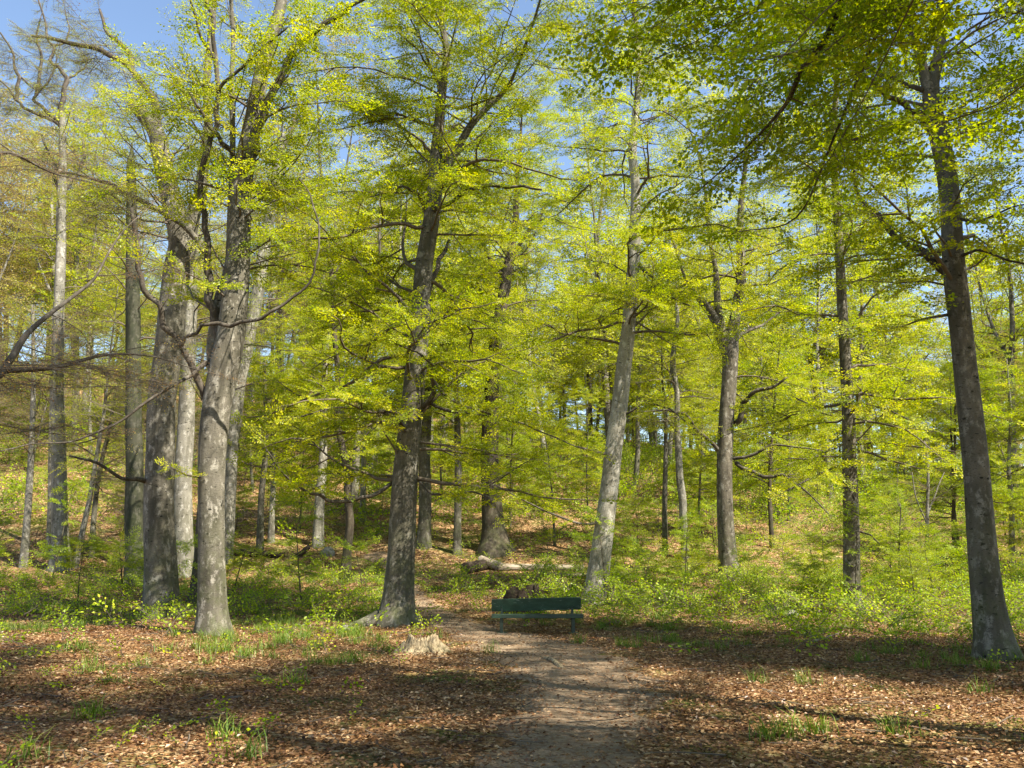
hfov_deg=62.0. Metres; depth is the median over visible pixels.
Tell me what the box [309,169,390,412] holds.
woodland tree
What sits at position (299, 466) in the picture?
young beech
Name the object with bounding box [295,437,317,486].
sapling
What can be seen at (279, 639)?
grass
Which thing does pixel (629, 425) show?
understorey tree
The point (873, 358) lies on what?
woodland tree
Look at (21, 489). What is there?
sapling
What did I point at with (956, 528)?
sapling
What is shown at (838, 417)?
woodland tree
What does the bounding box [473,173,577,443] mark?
woodland tree
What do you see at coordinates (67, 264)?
woodland tree
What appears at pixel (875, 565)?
sapling
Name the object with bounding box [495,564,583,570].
fallen log
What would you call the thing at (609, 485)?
beech tree
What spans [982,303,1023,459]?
understorey tree
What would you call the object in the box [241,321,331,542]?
beech tree
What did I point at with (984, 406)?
woodland tree
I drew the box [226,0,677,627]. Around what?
beech tree
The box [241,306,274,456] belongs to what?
young beech
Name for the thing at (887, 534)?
sapling
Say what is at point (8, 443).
sapling
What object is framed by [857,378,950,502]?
young beech
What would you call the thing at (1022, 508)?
sapling
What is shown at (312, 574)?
sapling
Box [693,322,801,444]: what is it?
woodland tree
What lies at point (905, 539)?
sapling
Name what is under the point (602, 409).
understorey tree
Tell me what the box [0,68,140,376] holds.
woodland tree
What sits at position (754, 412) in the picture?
understorey tree
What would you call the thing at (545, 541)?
sapling
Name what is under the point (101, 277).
woodland tree
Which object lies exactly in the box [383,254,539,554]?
beech tree
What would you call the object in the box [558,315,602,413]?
understorey tree
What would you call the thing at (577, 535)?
sapling
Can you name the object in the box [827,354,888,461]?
understorey tree
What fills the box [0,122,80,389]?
woodland tree
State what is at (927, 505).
bare tree
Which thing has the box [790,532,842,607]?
sapling
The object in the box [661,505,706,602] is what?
sapling
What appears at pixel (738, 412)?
understorey tree
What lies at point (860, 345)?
woodland tree
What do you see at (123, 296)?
woodland tree
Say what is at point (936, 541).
sapling
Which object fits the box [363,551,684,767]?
path
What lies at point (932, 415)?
woodland tree
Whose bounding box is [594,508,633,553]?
sapling
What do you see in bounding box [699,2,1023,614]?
beech tree
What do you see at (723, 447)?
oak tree
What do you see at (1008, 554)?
sapling
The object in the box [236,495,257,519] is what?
sapling
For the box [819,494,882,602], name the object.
sapling
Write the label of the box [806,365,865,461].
understorey tree
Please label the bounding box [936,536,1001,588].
sapling
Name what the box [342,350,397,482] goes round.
young beech
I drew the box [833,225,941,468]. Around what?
woodland tree
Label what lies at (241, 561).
sapling
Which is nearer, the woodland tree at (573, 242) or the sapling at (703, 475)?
the sapling at (703, 475)
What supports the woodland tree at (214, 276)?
on the ground at (442, 550)
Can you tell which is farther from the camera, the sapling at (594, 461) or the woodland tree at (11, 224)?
the woodland tree at (11, 224)
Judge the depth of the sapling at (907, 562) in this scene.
24.44 m
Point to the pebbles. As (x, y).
(527, 744)
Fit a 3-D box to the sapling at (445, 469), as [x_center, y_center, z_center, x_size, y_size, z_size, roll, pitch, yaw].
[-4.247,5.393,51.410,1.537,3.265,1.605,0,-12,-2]
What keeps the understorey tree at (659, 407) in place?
on the ground at (442, 550)
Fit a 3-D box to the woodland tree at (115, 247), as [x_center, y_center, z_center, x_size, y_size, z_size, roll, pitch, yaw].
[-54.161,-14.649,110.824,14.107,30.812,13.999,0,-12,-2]
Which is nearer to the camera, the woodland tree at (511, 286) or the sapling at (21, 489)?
the sapling at (21, 489)
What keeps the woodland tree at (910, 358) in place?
on the ground at (442, 550)
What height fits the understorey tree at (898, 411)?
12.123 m
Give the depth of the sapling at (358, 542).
27.47 m
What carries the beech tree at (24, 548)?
on the ground at (442, 550)
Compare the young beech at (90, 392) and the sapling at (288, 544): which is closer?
the sapling at (288, 544)
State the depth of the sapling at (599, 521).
25.89 m
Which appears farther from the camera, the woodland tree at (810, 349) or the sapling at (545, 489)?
the woodland tree at (810, 349)
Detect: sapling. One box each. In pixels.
[0,436,16,457]
[0,512,23,545]
[0,538,12,555]
[0,540,12,586]
[3,481,38,513]
[11,437,39,469]
[14,463,47,486]
[19,507,46,544]
[27,470,95,578]
[29,532,122,603]
[59,544,82,569]
[69,524,91,555]
[88,478,124,570]
[89,525,143,594]
[90,530,124,563]
[92,457,115,497]
[108,528,124,558]
[108,537,143,589]
[109,514,123,528]
[124,535,197,593]
[192,472,197,541]
[225,530,275,593]
[228,559,242,579]
[235,482,255,531]
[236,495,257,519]
[237,434,256,485]
[243,553,296,585]
[246,454,286,505]
[264,483,290,511]
[268,533,309,566]
[270,482,330,605]
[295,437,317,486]
[324,513,339,535]
[327,444,340,467]
[329,529,384,584]
[353,497,382,532]
[360,430,390,483]
[367,435,389,495]
[373,487,390,508]
[431,452,453,487]
[432,470,453,478]
[436,496,472,531]
[448,459,480,489]
[503,501,522,531]
[521,468,557,502]
[528,483,563,513]
[534,529,554,550]
[543,453,562,483]
[559,525,617,569]
[575,436,604,490]
[578,503,628,600]
[582,550,639,574]
[583,526,628,590]
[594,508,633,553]
[607,535,674,605]
[612,544,650,578]
[613,515,643,567]
[615,495,666,544]
[625,490,654,517]
[627,546,670,576]
[634,501,678,541]
[650,553,708,587]
[657,538,720,586]
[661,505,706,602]
[667,472,701,517]
[667,481,694,509]
[667,511,702,569]
[668,442,690,482]
[670,518,701,557]
[671,533,710,570]
[686,468,715,498]
[688,473,716,514]
[688,498,716,525]
[690,506,736,552]
[699,497,717,547]
[702,537,717,564]
[716,543,770,597]
[734,508,757,528]
[735,528,765,568]
[752,484,777,504]
[768,533,807,571]
[769,552,828,600]
[783,519,835,558]
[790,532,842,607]
[798,550,842,580]
[799,568,838,605]
[806,471,826,492]
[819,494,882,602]
[825,499,870,538]
[859,493,887,524]
[860,488,921,580]
[860,517,888,552]
[861,524,903,542]
[861,552,910,590]
[871,481,900,499]
[874,476,901,494]
[874,535,909,551]
[879,542,948,606]
[882,522,968,587]
[883,515,938,571]
[884,526,965,610]
[886,561,942,598]
[890,488,914,535]
[894,562,961,594]
[910,543,965,598]
[930,536,966,572]
[935,516,1004,577]
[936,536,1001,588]
[942,513,967,563]
[945,488,964,514]
[946,530,1015,571]
[993,480,1023,538]
[996,515,1023,540]
[997,526,1023,564]
[997,544,1023,569]
[998,544,1014,562]
[1000,521,1023,576]
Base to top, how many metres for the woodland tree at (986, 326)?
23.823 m
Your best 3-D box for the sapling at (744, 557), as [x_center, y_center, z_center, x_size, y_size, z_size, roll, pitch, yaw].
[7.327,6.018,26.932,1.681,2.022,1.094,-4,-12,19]
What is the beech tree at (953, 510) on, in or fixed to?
on the ground at (442, 550)
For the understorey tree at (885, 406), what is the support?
on the ground at (442, 550)
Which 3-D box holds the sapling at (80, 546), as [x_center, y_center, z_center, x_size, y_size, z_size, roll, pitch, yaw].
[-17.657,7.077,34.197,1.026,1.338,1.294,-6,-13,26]
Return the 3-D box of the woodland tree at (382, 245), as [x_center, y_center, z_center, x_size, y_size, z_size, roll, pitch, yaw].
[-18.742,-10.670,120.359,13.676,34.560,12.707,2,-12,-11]
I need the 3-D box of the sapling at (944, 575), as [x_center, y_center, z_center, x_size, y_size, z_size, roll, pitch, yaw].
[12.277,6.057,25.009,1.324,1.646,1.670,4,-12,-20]
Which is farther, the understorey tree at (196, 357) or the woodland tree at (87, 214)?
the woodland tree at (87, 214)
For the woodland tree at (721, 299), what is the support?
on the ground at (442, 550)
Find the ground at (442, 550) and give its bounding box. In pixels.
[0,364,1023,767]
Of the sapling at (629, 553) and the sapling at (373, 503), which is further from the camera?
the sapling at (373, 503)
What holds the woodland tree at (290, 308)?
on the ground at (442, 550)
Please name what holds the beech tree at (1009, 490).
on the ground at (442, 550)
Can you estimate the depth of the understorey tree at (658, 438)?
111.67 m
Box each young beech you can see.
[0,289,37,420]
[0,322,23,423]
[0,329,25,468]
[1,302,100,464]
[22,245,162,568]
[64,279,123,451]
[65,370,145,562]
[103,306,177,415]
[114,334,176,445]
[175,316,245,472]
[175,372,204,474]
[199,327,301,490]
[237,359,342,533]
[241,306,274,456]
[278,362,317,460]
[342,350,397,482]
[354,347,448,496]
[367,333,408,439]
[430,360,480,498]
[448,398,499,481]
[461,324,539,447]
[471,360,559,527]
[472,338,559,511]
[498,344,574,478]
[503,371,599,545]
[551,378,631,512]
[651,351,756,533]
[682,339,758,464]
[689,283,839,547]
[702,374,767,484]
[733,330,841,520]
[760,390,824,471]
[786,408,841,506]
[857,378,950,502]
[860,484,937,599]
[864,426,931,517]
[888,342,1002,547]
[906,380,995,488]
[939,358,1018,477]
[959,401,1023,540]
[995,360,1023,530]
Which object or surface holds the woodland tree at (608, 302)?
on the ground at (442, 550)
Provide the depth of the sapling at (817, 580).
24.26 m
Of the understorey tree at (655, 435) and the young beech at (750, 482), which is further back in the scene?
the understorey tree at (655, 435)
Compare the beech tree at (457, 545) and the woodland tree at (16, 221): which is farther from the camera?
the woodland tree at (16, 221)
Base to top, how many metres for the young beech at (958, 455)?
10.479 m
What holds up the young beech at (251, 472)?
on the ground at (442, 550)
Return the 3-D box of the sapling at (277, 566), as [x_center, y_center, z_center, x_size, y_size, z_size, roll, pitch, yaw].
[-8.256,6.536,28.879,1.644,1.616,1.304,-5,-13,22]
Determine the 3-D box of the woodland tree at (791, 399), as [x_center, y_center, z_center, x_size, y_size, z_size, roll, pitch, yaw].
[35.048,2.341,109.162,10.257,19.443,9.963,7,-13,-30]
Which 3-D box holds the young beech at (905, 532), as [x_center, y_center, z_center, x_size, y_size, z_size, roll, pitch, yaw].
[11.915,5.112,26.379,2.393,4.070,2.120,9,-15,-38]
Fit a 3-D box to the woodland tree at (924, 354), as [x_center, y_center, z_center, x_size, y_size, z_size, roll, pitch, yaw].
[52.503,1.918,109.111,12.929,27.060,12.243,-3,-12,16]
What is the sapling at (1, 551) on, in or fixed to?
on the ground at (442, 550)
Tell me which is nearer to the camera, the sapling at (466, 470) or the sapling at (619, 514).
the sapling at (619, 514)
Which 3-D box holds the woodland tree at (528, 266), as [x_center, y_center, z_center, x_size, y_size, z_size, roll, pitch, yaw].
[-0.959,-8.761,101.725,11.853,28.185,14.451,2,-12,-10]
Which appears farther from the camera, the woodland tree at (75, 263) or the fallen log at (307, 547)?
the woodland tree at (75, 263)
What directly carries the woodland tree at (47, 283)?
on the ground at (442, 550)
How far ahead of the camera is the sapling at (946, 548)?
31.45 m
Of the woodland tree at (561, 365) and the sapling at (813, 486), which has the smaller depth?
the sapling at (813, 486)
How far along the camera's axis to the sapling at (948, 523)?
31.43 m
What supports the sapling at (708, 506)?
on the ground at (442, 550)
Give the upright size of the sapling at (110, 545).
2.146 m
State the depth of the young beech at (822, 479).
52.07 m
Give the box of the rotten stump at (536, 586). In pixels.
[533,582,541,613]
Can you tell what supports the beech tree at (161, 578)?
on the ground at (442, 550)
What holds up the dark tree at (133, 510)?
on the ground at (442, 550)
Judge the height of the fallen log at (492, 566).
0.696 m
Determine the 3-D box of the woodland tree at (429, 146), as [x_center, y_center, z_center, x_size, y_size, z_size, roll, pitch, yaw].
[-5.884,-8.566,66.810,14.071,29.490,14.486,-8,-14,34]
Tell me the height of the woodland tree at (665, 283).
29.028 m
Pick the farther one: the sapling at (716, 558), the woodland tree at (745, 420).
the woodland tree at (745, 420)
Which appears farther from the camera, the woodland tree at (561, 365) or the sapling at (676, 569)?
the woodland tree at (561, 365)
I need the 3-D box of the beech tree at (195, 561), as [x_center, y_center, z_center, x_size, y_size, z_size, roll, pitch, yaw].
[-9.460,-0.892,28.291,5.918,16.632,5.710,9,-15,-37]
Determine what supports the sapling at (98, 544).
on the ground at (442, 550)
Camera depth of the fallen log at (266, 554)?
36.39 m
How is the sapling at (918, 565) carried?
on the ground at (442, 550)
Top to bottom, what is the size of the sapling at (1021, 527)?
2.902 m
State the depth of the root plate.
22.83 m
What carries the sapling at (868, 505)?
on the ground at (442, 550)
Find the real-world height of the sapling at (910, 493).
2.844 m
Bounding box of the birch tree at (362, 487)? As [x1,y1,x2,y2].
[297,203,410,521]
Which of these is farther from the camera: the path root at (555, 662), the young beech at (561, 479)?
the young beech at (561, 479)
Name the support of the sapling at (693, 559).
on the ground at (442, 550)
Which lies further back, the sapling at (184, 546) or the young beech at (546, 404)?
the young beech at (546, 404)
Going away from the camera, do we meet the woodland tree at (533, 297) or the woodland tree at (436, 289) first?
the woodland tree at (436, 289)
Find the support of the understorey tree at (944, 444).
on the ground at (442, 550)
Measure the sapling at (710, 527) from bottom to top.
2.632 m
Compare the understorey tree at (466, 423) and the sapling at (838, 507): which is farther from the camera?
the understorey tree at (466, 423)
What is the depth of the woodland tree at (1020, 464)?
96.74 m
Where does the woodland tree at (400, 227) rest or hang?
on the ground at (442, 550)
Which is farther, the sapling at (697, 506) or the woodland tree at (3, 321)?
the woodland tree at (3, 321)
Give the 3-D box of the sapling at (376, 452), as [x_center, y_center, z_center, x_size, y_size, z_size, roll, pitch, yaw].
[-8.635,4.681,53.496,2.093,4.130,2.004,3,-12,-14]
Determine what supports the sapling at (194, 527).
on the ground at (442, 550)
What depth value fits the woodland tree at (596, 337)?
104.30 m
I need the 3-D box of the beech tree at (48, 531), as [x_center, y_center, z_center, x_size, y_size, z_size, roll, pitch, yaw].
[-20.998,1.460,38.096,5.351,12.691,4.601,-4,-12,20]
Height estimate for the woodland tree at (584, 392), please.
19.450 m
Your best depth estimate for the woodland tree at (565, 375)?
86.10 m
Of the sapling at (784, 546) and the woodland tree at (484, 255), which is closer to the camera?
the sapling at (784, 546)
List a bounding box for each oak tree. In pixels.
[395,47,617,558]
[568,15,850,580]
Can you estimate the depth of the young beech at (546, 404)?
57.88 m
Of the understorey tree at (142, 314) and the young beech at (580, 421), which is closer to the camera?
the young beech at (580, 421)
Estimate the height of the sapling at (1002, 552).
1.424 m
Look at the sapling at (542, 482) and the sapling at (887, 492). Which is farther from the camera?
the sapling at (887, 492)
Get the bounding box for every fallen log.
[233,549,284,557]
[294,544,310,557]
[461,559,490,573]
[478,555,503,571]
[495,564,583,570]
[540,572,585,577]
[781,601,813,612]
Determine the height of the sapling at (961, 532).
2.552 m
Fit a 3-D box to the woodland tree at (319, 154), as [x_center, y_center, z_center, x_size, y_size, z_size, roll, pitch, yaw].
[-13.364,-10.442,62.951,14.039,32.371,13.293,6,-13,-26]
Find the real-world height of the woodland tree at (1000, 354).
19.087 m
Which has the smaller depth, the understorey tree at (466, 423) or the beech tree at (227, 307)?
the beech tree at (227, 307)
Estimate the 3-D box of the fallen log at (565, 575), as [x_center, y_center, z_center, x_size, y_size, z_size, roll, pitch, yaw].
[1.986,7.212,32.154,1.931,0.251,0.241,-1,-12,3]
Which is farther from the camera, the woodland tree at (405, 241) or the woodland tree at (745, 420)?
the woodland tree at (405, 241)
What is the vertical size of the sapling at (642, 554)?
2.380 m
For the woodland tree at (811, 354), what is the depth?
76.71 m
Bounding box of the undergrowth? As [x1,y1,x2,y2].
[0,347,1023,767]
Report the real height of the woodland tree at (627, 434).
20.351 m
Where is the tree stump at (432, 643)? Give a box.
[392,633,452,655]
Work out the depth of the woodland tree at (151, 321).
64.96 m
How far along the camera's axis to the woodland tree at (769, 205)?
82.56 m
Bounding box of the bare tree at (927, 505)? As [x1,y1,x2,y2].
[875,417,963,579]
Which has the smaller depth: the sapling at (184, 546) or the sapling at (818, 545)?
the sapling at (184, 546)
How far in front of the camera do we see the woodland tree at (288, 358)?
102.91 m
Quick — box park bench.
[491,597,582,633]
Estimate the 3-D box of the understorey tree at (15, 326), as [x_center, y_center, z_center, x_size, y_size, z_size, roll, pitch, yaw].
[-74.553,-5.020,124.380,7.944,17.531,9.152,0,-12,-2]
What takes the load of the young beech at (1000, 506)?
on the ground at (442, 550)
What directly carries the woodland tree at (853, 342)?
on the ground at (442, 550)
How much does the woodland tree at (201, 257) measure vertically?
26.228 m
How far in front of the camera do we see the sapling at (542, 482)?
46.67 m
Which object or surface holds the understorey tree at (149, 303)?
on the ground at (442, 550)
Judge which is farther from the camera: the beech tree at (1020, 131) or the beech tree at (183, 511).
the beech tree at (183, 511)
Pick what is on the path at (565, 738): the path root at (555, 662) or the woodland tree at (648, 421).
the path root at (555, 662)
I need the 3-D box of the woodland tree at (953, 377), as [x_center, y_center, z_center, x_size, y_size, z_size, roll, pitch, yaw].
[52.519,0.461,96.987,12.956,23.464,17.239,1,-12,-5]
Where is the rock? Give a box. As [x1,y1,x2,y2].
[319,546,334,555]
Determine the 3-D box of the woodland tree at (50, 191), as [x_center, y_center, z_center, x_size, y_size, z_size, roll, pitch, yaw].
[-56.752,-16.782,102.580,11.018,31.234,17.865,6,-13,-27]
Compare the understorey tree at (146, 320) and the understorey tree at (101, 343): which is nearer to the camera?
the understorey tree at (146, 320)
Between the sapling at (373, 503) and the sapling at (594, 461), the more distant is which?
the sapling at (594, 461)
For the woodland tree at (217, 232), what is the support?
on the ground at (442, 550)
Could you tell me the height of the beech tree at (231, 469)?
23.199 m
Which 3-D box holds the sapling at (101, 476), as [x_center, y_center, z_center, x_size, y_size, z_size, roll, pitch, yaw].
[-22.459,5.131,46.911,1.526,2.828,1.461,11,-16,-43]
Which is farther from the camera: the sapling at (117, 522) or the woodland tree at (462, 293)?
the woodland tree at (462, 293)
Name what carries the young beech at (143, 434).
on the ground at (442, 550)
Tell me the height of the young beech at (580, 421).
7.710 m
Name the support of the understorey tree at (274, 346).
on the ground at (442, 550)
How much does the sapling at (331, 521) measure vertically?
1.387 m
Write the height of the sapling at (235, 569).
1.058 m
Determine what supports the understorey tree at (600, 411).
on the ground at (442, 550)
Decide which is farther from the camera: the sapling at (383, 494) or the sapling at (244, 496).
the sapling at (383, 494)
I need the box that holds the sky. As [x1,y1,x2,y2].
[0,0,1023,468]
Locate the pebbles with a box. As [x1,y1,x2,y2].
[423,612,697,767]
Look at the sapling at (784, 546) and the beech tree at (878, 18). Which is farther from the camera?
the sapling at (784, 546)
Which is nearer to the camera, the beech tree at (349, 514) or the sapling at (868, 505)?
the beech tree at (349, 514)
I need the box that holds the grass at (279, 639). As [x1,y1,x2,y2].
[0,569,1023,765]
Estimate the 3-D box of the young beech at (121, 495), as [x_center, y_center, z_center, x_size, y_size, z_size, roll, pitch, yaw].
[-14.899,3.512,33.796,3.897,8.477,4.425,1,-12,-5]
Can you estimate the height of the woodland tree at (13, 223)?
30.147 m
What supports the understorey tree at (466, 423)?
on the ground at (442, 550)
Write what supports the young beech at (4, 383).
on the ground at (442, 550)
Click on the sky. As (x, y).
(138, 19)
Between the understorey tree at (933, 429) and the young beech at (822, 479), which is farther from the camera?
the understorey tree at (933, 429)
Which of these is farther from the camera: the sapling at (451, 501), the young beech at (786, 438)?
the young beech at (786, 438)
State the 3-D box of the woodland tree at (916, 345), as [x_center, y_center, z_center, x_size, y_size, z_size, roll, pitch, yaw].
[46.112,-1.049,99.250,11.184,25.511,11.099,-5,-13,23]
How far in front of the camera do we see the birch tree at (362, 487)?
44.37 m
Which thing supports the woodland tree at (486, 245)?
on the ground at (442, 550)
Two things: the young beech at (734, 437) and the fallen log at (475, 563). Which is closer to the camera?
the fallen log at (475, 563)
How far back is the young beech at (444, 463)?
49.74 m
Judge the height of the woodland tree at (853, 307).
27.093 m
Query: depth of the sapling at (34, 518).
37.92 m
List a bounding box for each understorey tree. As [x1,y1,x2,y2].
[2,307,29,349]
[79,263,115,375]
[95,319,119,357]
[101,269,161,425]
[113,295,156,360]
[116,285,159,351]
[118,308,156,364]
[177,296,208,395]
[254,296,303,401]
[449,271,497,439]
[527,378,572,431]
[543,341,579,421]
[545,386,579,428]
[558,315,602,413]
[560,329,602,437]
[577,371,614,432]
[601,341,657,448]
[601,389,668,433]
[609,275,686,452]
[612,335,658,443]
[630,343,690,429]
[644,365,668,441]
[668,333,740,457]
[713,240,803,457]
[717,385,747,439]
[734,351,792,448]
[764,367,815,456]
[774,284,839,428]
[791,371,817,444]
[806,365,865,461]
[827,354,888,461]
[833,407,888,476]
[835,347,888,451]
[864,350,938,454]
[870,351,948,477]
[909,409,947,468]
[930,425,957,475]
[974,312,1023,463]
[976,308,1022,449]
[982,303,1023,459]
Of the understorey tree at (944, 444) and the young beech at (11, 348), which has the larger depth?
the understorey tree at (944, 444)
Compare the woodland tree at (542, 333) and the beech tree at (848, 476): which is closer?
the beech tree at (848, 476)
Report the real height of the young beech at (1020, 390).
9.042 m
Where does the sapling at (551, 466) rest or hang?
on the ground at (442, 550)
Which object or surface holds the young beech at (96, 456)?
on the ground at (442, 550)
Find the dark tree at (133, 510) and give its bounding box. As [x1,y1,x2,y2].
[39,93,212,585]
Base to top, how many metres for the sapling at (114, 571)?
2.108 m
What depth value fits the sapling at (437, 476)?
53.11 m
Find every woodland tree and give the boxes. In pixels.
[0,67,77,365]
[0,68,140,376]
[0,80,18,271]
[0,80,150,409]
[0,94,157,450]
[0,103,67,389]
[0,106,39,304]
[0,107,102,363]
[0,110,55,356]
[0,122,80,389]
[0,122,123,391]
[0,165,31,304]
[1,125,100,349]
[2,145,166,413]
[14,166,108,377]
[24,133,125,335]
[80,170,156,352]
[95,248,157,344]
[99,215,158,360]
[101,182,220,438]
[102,170,164,361]
[116,158,281,348]
[150,233,225,330]
[196,218,252,368]
[199,199,261,314]
[201,81,327,433]
[212,93,358,471]
[224,175,317,372]
[249,113,354,391]
[250,166,331,397]
[251,8,418,455]
[256,228,325,372]
[260,134,434,498]
[264,219,312,363]
[295,225,380,417]
[302,164,377,376]
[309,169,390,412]
[321,128,486,483]
[326,193,416,435]
[343,103,538,453]
[368,179,504,401]
[370,203,413,353]
[374,191,445,388]
[382,140,518,426]
[382,195,470,351]
[383,191,527,440]
[394,176,559,407]
[401,137,570,389]
[402,165,526,442]
[446,169,533,422]
[468,191,586,485]
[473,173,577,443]
[476,195,553,415]
[504,236,585,403]
[509,278,588,430]
[510,57,656,437]
[511,284,602,432]
[521,274,585,424]
[532,186,619,441]
[537,305,589,416]
[544,189,732,417]
[553,227,637,436]
[554,347,630,417]
[555,165,710,452]
[558,271,619,392]
[558,335,601,429]
[565,171,713,485]
[579,252,670,451]
[583,237,683,436]
[613,186,745,466]
[635,248,745,449]
[638,212,701,444]
[643,266,839,514]
[644,227,763,474]
[645,207,764,439]
[670,206,817,479]
[683,188,808,457]
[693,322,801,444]
[694,250,743,392]
[711,227,837,449]
[723,167,826,452]
[740,172,890,461]
[748,257,841,445]
[751,193,926,498]
[755,181,890,449]
[762,351,814,435]
[769,177,934,480]
[804,255,921,465]
[807,215,922,470]
[811,350,902,451]
[830,233,1004,468]
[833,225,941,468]
[856,295,943,474]
[868,284,949,476]
[887,297,949,459]
[895,122,1023,507]
[907,306,1023,445]
[913,227,1023,473]
[913,347,958,455]
[914,257,1023,486]
[931,247,1023,479]
[935,358,1023,473]
[964,227,1023,406]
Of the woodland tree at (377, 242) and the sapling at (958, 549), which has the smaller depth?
the sapling at (958, 549)
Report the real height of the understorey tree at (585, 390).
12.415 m
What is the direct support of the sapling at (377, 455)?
on the ground at (442, 550)
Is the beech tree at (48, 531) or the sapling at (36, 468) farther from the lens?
the sapling at (36, 468)
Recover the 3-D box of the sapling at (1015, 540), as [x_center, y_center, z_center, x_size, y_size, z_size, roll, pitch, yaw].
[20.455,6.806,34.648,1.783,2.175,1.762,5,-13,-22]
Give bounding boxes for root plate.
[503,584,538,613]
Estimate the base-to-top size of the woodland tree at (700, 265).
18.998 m
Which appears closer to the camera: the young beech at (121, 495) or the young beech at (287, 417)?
the young beech at (121, 495)
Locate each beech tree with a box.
[0,0,121,571]
[0,0,243,454]
[0,0,308,619]
[0,0,387,636]
[0,276,90,567]
[4,274,108,551]
[65,358,149,558]
[97,126,270,577]
[137,126,330,602]
[196,82,343,563]
[196,333,331,550]
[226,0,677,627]
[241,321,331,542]
[244,233,395,547]
[252,193,408,578]
[344,215,501,548]
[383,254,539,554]
[468,0,796,604]
[545,0,1023,254]
[596,297,740,554]
[600,244,750,559]
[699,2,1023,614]
[733,0,1023,662]
[904,299,1021,562]
[948,341,1023,568]
[955,102,1023,147]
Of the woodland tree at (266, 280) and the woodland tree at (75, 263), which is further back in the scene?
the woodland tree at (266, 280)
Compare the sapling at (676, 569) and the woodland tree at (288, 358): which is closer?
the sapling at (676, 569)
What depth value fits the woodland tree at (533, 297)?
107.24 m
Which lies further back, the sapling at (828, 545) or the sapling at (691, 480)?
the sapling at (691, 480)
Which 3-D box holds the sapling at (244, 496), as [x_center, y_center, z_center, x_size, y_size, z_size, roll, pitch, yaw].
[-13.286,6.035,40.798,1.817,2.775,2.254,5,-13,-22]
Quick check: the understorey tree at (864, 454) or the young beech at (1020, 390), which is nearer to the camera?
the young beech at (1020, 390)
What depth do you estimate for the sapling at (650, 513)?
39.50 m
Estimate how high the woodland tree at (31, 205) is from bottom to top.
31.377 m
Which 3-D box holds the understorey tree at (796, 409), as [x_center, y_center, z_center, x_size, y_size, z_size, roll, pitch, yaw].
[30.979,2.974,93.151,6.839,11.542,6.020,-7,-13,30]
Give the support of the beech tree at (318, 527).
on the ground at (442, 550)
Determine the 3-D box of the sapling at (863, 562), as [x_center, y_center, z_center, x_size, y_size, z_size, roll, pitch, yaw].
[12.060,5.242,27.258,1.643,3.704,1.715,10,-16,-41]
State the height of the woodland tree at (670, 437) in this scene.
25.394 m
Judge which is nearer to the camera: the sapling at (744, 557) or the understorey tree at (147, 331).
the sapling at (744, 557)
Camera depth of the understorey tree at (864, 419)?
95.68 m
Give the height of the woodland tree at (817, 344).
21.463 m
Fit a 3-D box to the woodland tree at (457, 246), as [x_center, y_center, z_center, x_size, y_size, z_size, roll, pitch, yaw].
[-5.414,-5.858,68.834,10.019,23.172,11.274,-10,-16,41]
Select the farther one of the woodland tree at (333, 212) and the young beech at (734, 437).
the woodland tree at (333, 212)
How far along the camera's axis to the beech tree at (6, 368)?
11.65 m
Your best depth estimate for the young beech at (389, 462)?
44.94 m
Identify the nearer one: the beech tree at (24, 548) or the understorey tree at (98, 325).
the beech tree at (24, 548)
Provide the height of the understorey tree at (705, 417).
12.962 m
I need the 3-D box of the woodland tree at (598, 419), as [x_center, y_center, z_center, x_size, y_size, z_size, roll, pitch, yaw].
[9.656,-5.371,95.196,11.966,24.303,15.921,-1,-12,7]
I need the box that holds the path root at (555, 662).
[540,656,564,667]
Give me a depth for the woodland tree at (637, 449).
58.57 m
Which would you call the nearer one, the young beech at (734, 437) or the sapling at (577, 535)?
the sapling at (577, 535)
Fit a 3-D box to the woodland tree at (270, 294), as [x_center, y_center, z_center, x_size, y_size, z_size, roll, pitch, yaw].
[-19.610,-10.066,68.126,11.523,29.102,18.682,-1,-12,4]
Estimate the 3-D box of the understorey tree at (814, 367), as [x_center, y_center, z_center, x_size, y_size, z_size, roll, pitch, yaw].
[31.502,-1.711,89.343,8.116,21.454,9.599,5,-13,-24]
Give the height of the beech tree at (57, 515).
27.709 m
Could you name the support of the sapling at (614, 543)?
on the ground at (442, 550)
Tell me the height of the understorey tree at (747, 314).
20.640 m
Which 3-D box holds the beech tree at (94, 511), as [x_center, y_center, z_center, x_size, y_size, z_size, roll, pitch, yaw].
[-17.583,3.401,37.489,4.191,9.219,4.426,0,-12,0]
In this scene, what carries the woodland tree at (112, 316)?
on the ground at (442, 550)
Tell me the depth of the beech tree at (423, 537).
38.74 m
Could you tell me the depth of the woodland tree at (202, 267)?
103.21 m
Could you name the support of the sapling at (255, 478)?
on the ground at (442, 550)
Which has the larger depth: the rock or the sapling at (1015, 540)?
the rock
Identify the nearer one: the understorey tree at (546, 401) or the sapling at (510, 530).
the sapling at (510, 530)
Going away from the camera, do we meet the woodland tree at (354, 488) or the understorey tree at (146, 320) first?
the woodland tree at (354, 488)
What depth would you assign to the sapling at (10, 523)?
37.22 m
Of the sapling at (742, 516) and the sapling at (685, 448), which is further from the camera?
the sapling at (685, 448)
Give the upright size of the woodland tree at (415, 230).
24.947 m
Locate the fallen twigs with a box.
[0,601,1023,767]
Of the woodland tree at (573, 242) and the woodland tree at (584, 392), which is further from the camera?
the woodland tree at (584, 392)
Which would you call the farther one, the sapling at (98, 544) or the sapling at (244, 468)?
the sapling at (244, 468)
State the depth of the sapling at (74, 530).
35.60 m
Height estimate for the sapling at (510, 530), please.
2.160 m

